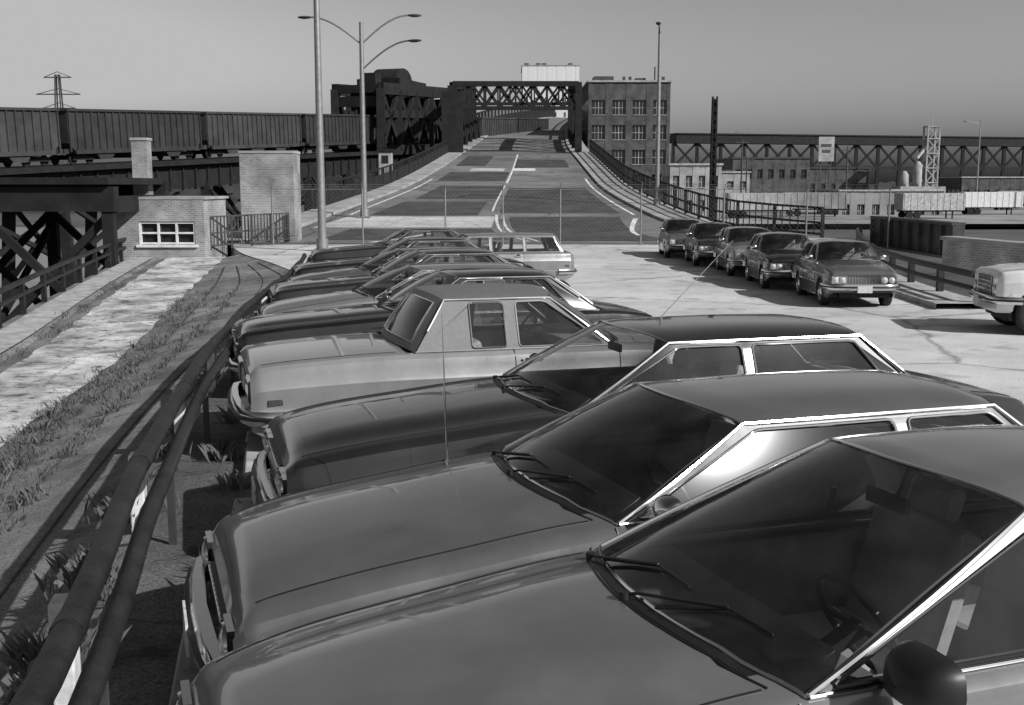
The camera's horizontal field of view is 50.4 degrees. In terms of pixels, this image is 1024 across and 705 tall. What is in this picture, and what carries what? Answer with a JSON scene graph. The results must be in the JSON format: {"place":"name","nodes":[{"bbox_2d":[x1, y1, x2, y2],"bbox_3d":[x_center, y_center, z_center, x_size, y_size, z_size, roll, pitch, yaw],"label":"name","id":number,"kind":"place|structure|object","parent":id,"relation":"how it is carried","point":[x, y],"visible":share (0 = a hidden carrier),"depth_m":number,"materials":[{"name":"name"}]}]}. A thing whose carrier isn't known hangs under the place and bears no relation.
{"place":"outdoors","nodes":[
{"label":"outdoors","id":0,"kind":"place"},
{"bbox_2d":[36,72,80,164],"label":"transmission tower","id":1,"kind":"structure","parent":0,"point":[56,88],"depth_m":395.56,"materials":[{"name":"metal"}]},
{"bbox_2d":[0,257,224,446],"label":"river","id":2,"kind":"structure","parent":0,"point":[104,331],"depth_m":21.97,"materials":[{"name":"grey liquid"}]},
{"bbox_2d":[0,227,229,313],"bbox_3d":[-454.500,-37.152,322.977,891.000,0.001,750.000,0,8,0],"label":"river","id":3,"kind":"structure","parent":0,"point":[42,259],"depth_m":148.83,"materials":[{"name":"liquid"}]},
{"bbox_2d":[0,253,290,704],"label":"river bank terrain","id":4,"kind":"structure","parent":0,"point":[23,601],"depth_m":11.57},
{"bbox_2d":[0,237,126,328],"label":"river pipe rail","id":5,"kind":"object","parent":4,"relation":"on","point":[23,292],"visible":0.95,"depth_m":31.28,"materials":[{"name":"black metal"}]},
{"bbox_2d":[0,257,151,352],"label":"concrete ledge","id":6,"kind":"object","parent":4,"relation":"on","point":[18,330],"visible":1,"depth_m":28.09,"materials":[{"name":"grey concrete"}]},
{"bbox_2d":[0,177,169,323],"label":"steel pier trestle","id":7,"kind":"object","parent":4,"relation":"on","point":[108,198],"visible":0.41,"depth_m":39.73,"materials":[{"name":"black metal"}]},
{"bbox_2d":[0,280,269,704],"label":"weeds","id":8,"kind":"object","parent":4,"relation":"on","point":[19,661],"visible":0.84,"depth_m":11.62,"materials":[{"name":"grey plant"}]},
{"bbox_2d":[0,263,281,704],"bbox_3d":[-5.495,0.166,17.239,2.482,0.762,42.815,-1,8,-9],"label":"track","id":9,"kind":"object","parent":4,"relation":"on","point":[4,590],"visible":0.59,"depth_m":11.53,"materials":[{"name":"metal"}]},
{"bbox_2d":[116,198,226,259],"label":"walls","id":10,"kind":"structure","parent":4,"relation":"on","point":[199,212],"depth_m":42.46,"materials":[{"name":"brick"}]},
{"bbox_2d":[136,221,197,246],"bbox_3d":[-13.450,-4.612,42.472,2.400,1.002,0.240,0,8,0],"label":"window frame","id":11,"kind":"object","parent":10,"relation":"attached to","point":[176,232],"visible":1,"depth_m":42.48,"materials":[{"name":"white paint"}]},
{"bbox_2d":[142,221,193,241],"bbox_3d":[-13.450,-4.689,42.643,2.200,0.900,0.020,0,8,0],"label":"window glass","id":12,"kind":"object","parent":10,"relation":"attached to","point":[167,237],"visible":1,"depth_m":42.63,"materials":[{"name":"black glass"}]},
{"bbox_2d":[138,196,228,198],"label":"roof slab","id":13,"kind":"structure","parent":10,"relation":"on","point":[185,197],"depth_m":42.23,"materials":[{"name":"grey concrete"}]},
{"bbox_2d":[129,138,152,194],"bbox_3d":[-15.150,-6.133,44.782,0.700,5.308,0.680,0,8,0],"label":"brick chimney","id":14,"kind":"object","parent":13,"relation":"on","point":[141,153],"visible":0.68,"depth_m":44.30,"materials":[{"name":"grey brick"}]},
{"bbox_2d":[330,68,446,154],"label":"building","id":15,"kind":"structure","parent":0,"point":[398,95],"depth_m":129.41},
{"bbox_2d":[0,201,1023,229],"bbox_3d":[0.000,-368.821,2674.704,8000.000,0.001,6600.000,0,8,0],"label":"ground","id":16,"kind":"structure","parent":0,"point":[77,221],"depth_m":349.50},
{"bbox_2d":[0,150,427,301],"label":"railway viaduct","id":17,"kind":"object","parent":16,"relation":"on","point":[206,174],"visible":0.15,"depth_m":89.49,"materials":[{"name":"black metal"}]},
{"bbox_2d":[0,107,62,166],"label":"railroad hopper car","id":18,"kind":"object","parent":17,"relation":"on","point":[28,136],"visible":1,"depth_m":75.48,"materials":[{"name":"paint"}]},
{"bbox_2d":[49,108,202,164],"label":"railroad hopper car","id":19,"kind":"object","parent":17,"relation":"on","point":[88,136],"visible":0.93,"depth_m":84.66,"materials":[{"name":"paint"}]},
{"bbox_2d":[191,111,301,158],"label":"railroad hopper car","id":20,"kind":"object","parent":17,"relation":"on","point":[222,133],"visible":0.77,"depth_m":101.13,"materials":[{"name":"paint"}]},
{"bbox_2d":[293,113,375,153],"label":"railroad hopper car","id":21,"kind":"object","parent":17,"relation":"on","point":[341,131],"visible":0.79,"depth_m":117.90,"materials":[{"name":"paint"}]},
{"bbox_2d":[368,115,425,149],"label":"railroad hopper car","id":22,"kind":"object","parent":17,"relation":"on","point":[390,141],"visible":0.24,"depth_m":131.23,"materials":[{"name":"paint"}]},
{"bbox_2d":[434,118,440,143],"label":"railroad hopper car","id":23,"kind":"object","parent":17,"relation":"on","point":[437,140],"visible":0.09,"depth_m":144.28,"materials":[{"name":"paint"}]},
{"bbox_2d":[481,117,517,135],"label":"railroad hopper car","id":24,"kind":"object","parent":17,"relation":"on","point":[491,126],"visible":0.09,"depth_m":166.04,"materials":[{"name":"paint"}]},
{"bbox_2d":[517,118,548,132],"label":"railroad hopper car","id":25,"kind":"object","parent":17,"relation":"on","point":[529,124],"visible":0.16,"depth_m":181.57,"materials":[{"name":"paint"}]},
{"bbox_2d":[170,179,934,205],"bbox_3d":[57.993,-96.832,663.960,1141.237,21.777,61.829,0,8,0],"label":"distant tree line","id":26,"kind":"object","parent":16,"relation":"on","point":[233,191],"visible":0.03,"depth_m":641.88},
{"bbox_2d":[582,67,671,198],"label":"brick warehouse","id":27,"kind":"structure","parent":16,"relation":"on","point":[619,120],"depth_m":159.98,"materials":[{"name":"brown brick"}]},
{"bbox_2d":[582,100,666,188],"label":"window glass","id":28,"kind":"structure","parent":27,"relation":"in","point":[621,106],"depth_m":160.35,"materials":[{"name":"grey glass"}]},
{"bbox_2d":[0,0,1023,188],"label":"sky","id":29,"kind":"structure","parent":0,"point":[821,67],"materials":[{"name":"grey"}]},
{"bbox_2d":[227,117,834,256],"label":"bridge approach road","id":30,"kind":"structure","parent":0,"point":[550,143],"depth_m":82.39,"materials":[{"name":"grey asphalt"}]},
{"bbox_2d":[238,151,301,241],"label":"brick pier","id":31,"kind":"structure","parent":30,"relation":"on","point":[260,171],"depth_m":48.88,"materials":[{"name":"grey brick"}]},
{"bbox_2d":[313,139,447,208],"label":"bridge railing","id":32,"kind":"object","parent":30,"relation":"on","point":[419,162],"visible":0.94,"depth_m":80.77,"materials":[{"name":"metal"}]},
{"bbox_2d":[377,124,394,173],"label":"railway signal box","id":33,"kind":"object","parent":30,"relation":"on","point":[385,157],"visible":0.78,"depth_m":95.93,"materials":[{"name":"metal"}]},
{"bbox_2d":[377,124,394,162],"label":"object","id":34,"kind":"structure","parent":33,"relation":"in","point":[384,158],"depth_m":95.91,"materials":[{"name":"metal"}]},
{"bbox_2d":[315,168,504,226],"bbox_3d":[-5.550,-11.701,78.283,9.852,4.253,43.700,0,8,0],"label":"pale concrete patch","id":35,"kind":"object","parent":30,"relation":"on","point":[428,221],"visible":0.98,"depth_m":60.04,"materials":[{"name":"grey concrete"}]},
{"bbox_2d":[298,14,421,217],"bbox_3d":[-8.456,-13.218,60.913,6.994,11.277,1.435,0,8,0],"label":"street lamp","id":36,"kind":"object","parent":35,"relation":"on","point":[361,42],"visible":1,"depth_m":60.93,"materials":[{"name":"metal"}]},
{"bbox_2d":[326,156,658,240],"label":"road patch","id":37,"kind":"object","parent":30,"relation":"on","point":[583,229],"visible":0.94,"depth_m":67.17,"materials":[{"name":"grey asphalt"}]},
{"bbox_2d":[349,154,639,241],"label":"painted marking","id":38,"kind":"object","parent":30,"relation":"on","point":[632,224],"visible":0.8,"depth_m":69.54,"materials":[{"name":"paint"}]},
{"bbox_2d":[441,81,581,151],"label":"highway truss bridge","id":39,"kind":"structure","parent":30,"relation":"on","point":[459,103],"depth_m":119.17,"materials":[{"name":"metal"}]},
{"bbox_2d":[476,105,554,138],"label":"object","id":40,"kind":"object","parent":30,"relation":"on","point":[528,113],"visible":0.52,"depth_m":216.26,"materials":[{"name":"metal"}]},
{"bbox_2d":[521,63,579,117],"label":"white warehouse","id":41,"kind":"structure","parent":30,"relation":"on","point":[545,72],"depth_m":365.63,"materials":[{"name":"paint"}]},
{"bbox_2d":[527,98,565,115],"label":"window glass","id":42,"kind":"structure","parent":41,"relation":"in","point":[527,98],"depth_m":367.13,"materials":[{"name":"grey glass"}]},
{"bbox_2d":[652,22,661,204],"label":"street lamp","id":43,"kind":"object","parent":30,"relation":"on","point":[656,201],"visible":0.97,"depth_m":67.59,"materials":[{"name":"metal"}]},
{"bbox_2d":[589,139,824,237],"bbox_3d":[9.794,-14.360,84.701,3.345,8.286,72.366,-1,8,-4],"label":"bridge railing","id":44,"kind":"object","parent":30,"relation":"on","point":[619,169],"visible":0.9,"depth_m":60.91,"materials":[{"name":"metal"}]},
{"bbox_2d":[195,244,1023,420],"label":"parking lot pavement","id":45,"kind":"structure","parent":0,"point":[977,347],"depth_m":23.70,"materials":[{"name":"grey concrete"}]},
{"bbox_2d":[9,253,310,704],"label":"pipe guard rail","id":46,"kind":"object","parent":45,"relation":"on","point":[56,675],"visible":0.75,"depth_m":5.03,"materials":[{"name":"metal"}]},
{"bbox_2d":[108,368,273,704],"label":"asphalt walkway","id":47,"kind":"structure","parent":45,"relation":"on","point":[142,672],"depth_m":6.84,"materials":[{"name":"grey asphalt"}]},
{"bbox_2d":[169,631,198,704],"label":"concrete wheel stop","id":48,"kind":"object","parent":47,"relation":"on","point":[186,668],"visible":0.32,"depth_m":5.04,"materials":[{"name":"grey concrete"}]},
{"bbox_2d":[231,497,252,513],"bbox_3d":[-1.780,1.251,7.195,0.196,0.168,1.599,-2,8,-13],"label":"concrete wheel stop","id":49,"kind":"object","parent":47,"relation":"on","point":[245,503],"visible":0.16,"depth_m":7.79,"materials":[{"name":"grey concrete"}]},
{"bbox_2d":[243,430,264,482],"bbox_3d":[-2.250,0.923,9.522,0.196,0.168,1.599,-2,8,-13],"label":"concrete wheel stop","id":50,"kind":"object","parent":47,"relation":"on","point":[254,448],"visible":0.34,"depth_m":9.47,"materials":[{"name":"grey concrete"}]},
{"bbox_2d":[209,212,289,249],"bbox_3d":[-11.033,-5.192,46.127,0.106,1.407,6.220,3,8,18],"label":"river railing","id":51,"kind":"object","parent":45,"relation":"on","point":[231,231],"visible":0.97,"depth_m":45.85,"materials":[{"name":"metal"}]},
{"bbox_2d":[313,0,328,250],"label":"street lamp","id":52,"kind":"object","parent":45,"relation":"on","point":[321,241],"visible":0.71,"depth_m":42.62,"materials":[{"name":"metal"}]},
{"bbox_2d":[285,246,478,281],"bbox_3d":[-2.140,-1.426,21.863,5.070,1.375,1.870,-2,8,-14],"label":"parked car","id":53,"kind":"object","parent":45,"relation":"on","point":[364,268],"visible":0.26,"depth_m":21.39,"materials":[{"name":"paint"}]},
{"bbox_2d":[254,262,550,315],"bbox_3d":[-1.400,-0.649,16.358,5.070,1.375,1.870,-2,8,-15],"label":"parked car","id":54,"kind":"object","parent":45,"relation":"on","point":[364,294],"visible":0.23,"depth_m":15.77,"materials":[{"name":"silver paint"}]},
{"bbox_2d":[309,227,496,261],"bbox_3d":[-2.911,-2.689,29.867,5.420,1.465,1.985,-2,8,-13],"label":"parked car","id":55,"kind":"object","parent":45,"relation":"on","point":[347,252],"visible":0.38,"depth_m":29.07,"materials":[{"name":"paint"}]},
{"bbox_2d":[291,237,526,276],"bbox_3d":[-2.321,-1.871,24.573,5.420,1.465,1.985,-2,8,-14],"label":"parked car","id":56,"kind":"object","parent":45,"relation":"on","point":[308,267],"visible":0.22,"depth_m":24.00,"materials":[{"name":"black paint"}]},
{"bbox_2d":[267,248,569,302],"bbox_3d":[-1.632,-1.091,19.172,5.420,1.465,1.985,-2,8,-15],"label":"parked car","id":57,"kind":"object","parent":45,"relation":"on","point":[286,290],"visible":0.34,"depth_m":18.51,"materials":[{"name":"paint"}]},
{"bbox_2d":[223,267,652,371],"bbox_3d":[-0.843,-0.315,13.670,5.420,1.465,1.985,-2,8,-16],"label":"parked car","id":58,"kind":"object","parent":45,"relation":"on","point":[372,317],"visible":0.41,"depth_m":13.10,"materials":[{"name":"black paint"}]},
{"bbox_2d":[227,244,729,436],"bbox_3d":[0.079,-0.140,10.733,5.620,1.939,2.023,-2,8,-17],"label":"parked car","id":59,"kind":"object","parent":45,"relation":"on","point":[402,349],"visible":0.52,"depth_m":9.77,"materials":[{"name":"paint"}]},
{"bbox_2d":[392,232,576,280],"bbox_3d":[-1.008,-2.305,27.474,5.220,1.435,1.947,-2,8,-13],"label":"parked station wagon","id":60,"kind":"object","parent":45,"relation":"on","point":[554,259],"visible":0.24,"depth_m":27.12,"materials":[{"name":"silver paint"}]},
{"bbox_2d":[270,182,893,249],"bbox_3d":[2.542,-5.879,46.465,25.933,2.755,2.402,1,8,7],"label":"chain link fence","id":61,"kind":"object","parent":45,"relation":"on","point":[559,221],"visible":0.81,"depth_m":47.06,"materials":[{"name":"metal"}]},
{"bbox_2d":[176,424,1023,704],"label":"parked car","id":62,"kind":"object","parent":45,"relation":"on","point":[882,568],"visible":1,"depth_m":3.73,"materials":[{"name":"grey paint"}]},
{"bbox_2d":[182,313,1023,670],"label":"parked car","id":63,"kind":"object","parent":45,"relation":"on","point":[594,475],"visible":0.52,"depth_m":5.15,"materials":[{"name":"grey paint"}]},
{"bbox_2d":[251,314,1023,504],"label":"parked car","id":64,"kind":"object","parent":45,"relation":"on","point":[320,444],"visible":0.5,"depth_m":7.37,"materials":[{"name":"paint"}]},
{"bbox_2d":[657,218,698,257],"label":"parked compact car","id":65,"kind":"object","parent":45,"relation":"on","point":[672,234],"visible":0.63,"depth_m":39.73,"materials":[{"name":"paint"}]},
{"bbox_2d":[682,222,731,265],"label":"parked compact car","id":66,"kind":"object","parent":45,"relation":"on","point":[699,245],"visible":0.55,"depth_m":35.95,"materials":[{"name":"paint"}]},
{"bbox_2d":[712,226,768,275],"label":"parked compact car","id":67,"kind":"object","parent":45,"relation":"on","point":[729,258],"visible":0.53,"depth_m":32.56,"materials":[{"name":"silver paint"}]},
{"bbox_2d":[741,232,809,287],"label":"parked compact car","id":68,"kind":"object","parent":45,"relation":"on","point":[768,257],"visible":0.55,"depth_m":28.38,"materials":[{"name":"black paint"}]},
{"bbox_2d":[790,239,899,305],"bbox_3d":[7.599,-1.896,25.078,1.817,1.395,4.120,0,8,3],"label":"parked compact car","id":69,"kind":"object","parent":45,"relation":"on","point":[825,270],"visible":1,"depth_m":23.86,"materials":[{"name":"paint"}]},
{"bbox_2d":[870,216,965,257],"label":"steel girder parapet","id":70,"kind":"structure","parent":45,"relation":"on","point":[915,236],"depth_m":42.16,"materials":[{"name":"black metal"}]},
{"bbox_2d":[856,227,981,307],"bbox_3d":[12.033,-3.156,35.365,1.182,1.215,24.801,2,8,12],"label":"pipe guard rail","id":71,"kind":"object","parent":45,"relation":"on","point":[939,279],"visible":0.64,"depth_m":26.55,"materials":[{"name":"black metal"}]},
{"bbox_2d":[895,273,973,309],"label":"kerb and sidewalk","id":72,"kind":"structure","parent":45,"relation":"on","point":[923,294],"depth_m":24.98,"materials":[{"name":"concrete"}]},
{"bbox_2d":[940,236,1023,270],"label":"brick parapet","id":73,"kind":"structure","parent":45,"relation":"on","point":[971,253],"depth_m":34.33,"materials":[{"name":"grey brick"}]},
{"bbox_2d":[968,263,1023,331],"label":"parked pickup truck","id":74,"kind":"object","parent":45,"relation":"on","point":[997,291],"visible":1,"depth_m":18.84,"materials":[{"name":"paint"}]},
{"bbox_2d":[809,167,871,191],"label":"shed","id":75,"kind":"structure","parent":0,"point":[858,175],"depth_m":237.03,"materials":[{"name":"metal"}]},
{"bbox_2d":[813,185,865,188],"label":"window glass","id":76,"kind":"structure","parent":75,"relation":"in","point":[822,186],"depth_m":237.65,"materials":[{"name":"black glass"}]},
{"bbox_2d":[706,206,1023,223],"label":"yard terrain","id":77,"kind":"structure","parent":0,"point":[989,216],"depth_m":153.60,"materials":[{"name":"grey concrete"}]},
{"bbox_2d":[662,165,721,218],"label":"walls","id":78,"kind":"structure","parent":77,"relation":"on","point":[682,172],"depth_m":148.20,"materials":[{"name":"white paint"}]},
{"bbox_2d":[662,176,717,211],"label":"window glass","id":79,"kind":"object","parent":78,"relation":"on","point":[703,180],"visible":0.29,"depth_m":148.58,"materials":[{"name":"black glass"}]},
{"bbox_2d":[661,163,722,211],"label":"trim and mullions","id":80,"kind":"structure","parent":78,"relation":"attached to","point":[667,164],"depth_m":148.25,"materials":[{"name":"concrete"}]},
{"bbox_2d":[721,171,750,210],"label":"shed","id":81,"kind":"structure","parent":77,"relation":"on","point":[731,177],"depth_m":187.72,"materials":[{"name":"concrete"}]},
{"bbox_2d":[727,181,745,187],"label":"window glass","id":82,"kind":"structure","parent":81,"relation":"in","point":[731,182],"depth_m":188.11,"materials":[{"name":"black glass"}]},
{"bbox_2d":[735,139,748,192],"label":"utility pole","id":83,"kind":"object","parent":77,"relation":"on","point":[742,142],"visible":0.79,"depth_m":174.51,"materials":[{"name":"wood"}]},
{"bbox_2d":[740,156,753,211],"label":"utility pole","id":84,"kind":"object","parent":77,"relation":"on","point":[746,159],"visible":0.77,"depth_m":183.42,"materials":[{"name":"wood"}]},
{"bbox_2d":[725,193,792,217],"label":"box trailer","id":85,"kind":"object","parent":77,"relation":"on","point":[781,198],"visible":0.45,"depth_m":149.39,"materials":[{"name":"metal"}]},
{"bbox_2d":[717,157,810,192],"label":"brick factory","id":86,"kind":"structure","parent":77,"relation":"on","point":[779,170],"depth_m":212.31,"materials":[{"name":"brick"}]},
{"bbox_2d":[730,169,805,192],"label":"window glass","id":87,"kind":"structure","parent":86,"relation":"in","point":[731,169],"depth_m":212.58,"materials":[{"name":"black glass"}]},
{"bbox_2d":[782,192,846,216],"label":"box trailer","id":88,"kind":"object","parent":77,"relation":"on","point":[826,202],"visible":0.73,"depth_m":157.19,"materials":[{"name":"metal"}]},
{"bbox_2d":[818,137,834,188],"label":"billboard sign","id":89,"kind":"object","parent":77,"relation":"on","point":[826,149],"visible":0.86,"depth_m":224.29,"materials":[{"name":"metal"}]},
{"bbox_2d":[670,133,1023,188],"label":"elevated railway trestle","id":90,"kind":"object","parent":77,"relation":"on","point":[789,141],"visible":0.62,"depth_m":268.41,"materials":[{"name":"metal"}]},
{"bbox_2d":[841,146,854,188],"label":"utility pole","id":91,"kind":"object","parent":77,"relation":"on","point":[847,150],"visible":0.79,"depth_m":170.28,"materials":[{"name":"wood"}]},
{"bbox_2d":[816,189,945,227],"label":"warehouse shed","id":92,"kind":"structure","parent":77,"relation":"on","point":[868,207],"depth_m":166.49,"materials":[{"name":"metal"}]},
{"bbox_2d":[818,204,937,214],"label":"window glass","id":93,"kind":"structure","parent":92,"relation":"in","point":[892,206],"depth_m":166.98,"materials":[{"name":"black glass"}]},
{"bbox_2d":[892,114,945,192],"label":"industrial loading tower","id":94,"kind":"structure","parent":77,"relation":"on","point":[918,168],"depth_m":225.83,"materials":[{"name":"grey metal"}]},
{"bbox_2d":[894,193,965,218],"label":"box trailer","id":95,"kind":"object","parent":77,"relation":"on","point":[909,204],"visible":0.94,"depth_m":147.44,"materials":[{"name":"metal"}]},
{"bbox_2d":[963,120,980,191],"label":"street lamp","id":96,"kind":"object","parent":77,"relation":"on","point":[978,154],"visible":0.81,"depth_m":228.34,"materials":[{"name":"metal"}]},
{"bbox_2d":[934,177,1023,205],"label":"warehouse shed","id":97,"kind":"structure","parent":77,"relation":"on","point":[964,184],"depth_m":232.36,"materials":[{"name":"metal"}]},
{"bbox_2d":[945,189,1019,192],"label":"window glass","id":98,"kind":"structure","parent":97,"relation":"in","point":[949,191],"depth_m":232.85,"materials":[{"name":"black glass"}]},
{"bbox_2d":[958,192,1023,214],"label":"box trailer","id":99,"kind":"object","parent":77,"relation":"on","point":[978,200],"visible":0.99,"depth_m":167.13,"materials":[{"name":"white paint"}]},
{"bbox_2d":[991,191,1023,209],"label":"box trailer","id":100,"kind":"object","parent":77,"relation":"on","point":[1007,191],"visible":0.19,"depth_m":196.81,"materials":[{"name":"metal"}]},
{"bbox_2d":[769,230,1023,297],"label":"side yard ground","id":101,"kind":"structure","parent":0,"point":[1015,235],"depth_m":83.22,"materials":[{"name":"grey concrete"}]},
{"bbox_2d":[708,96,717,221],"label":"steel mast","id":102,"kind":"object","parent":101,"relation":"on","point":[713,143],"visible":0.84,"depth_m":121.87,"materials":[{"name":"black metal"}]}
]}

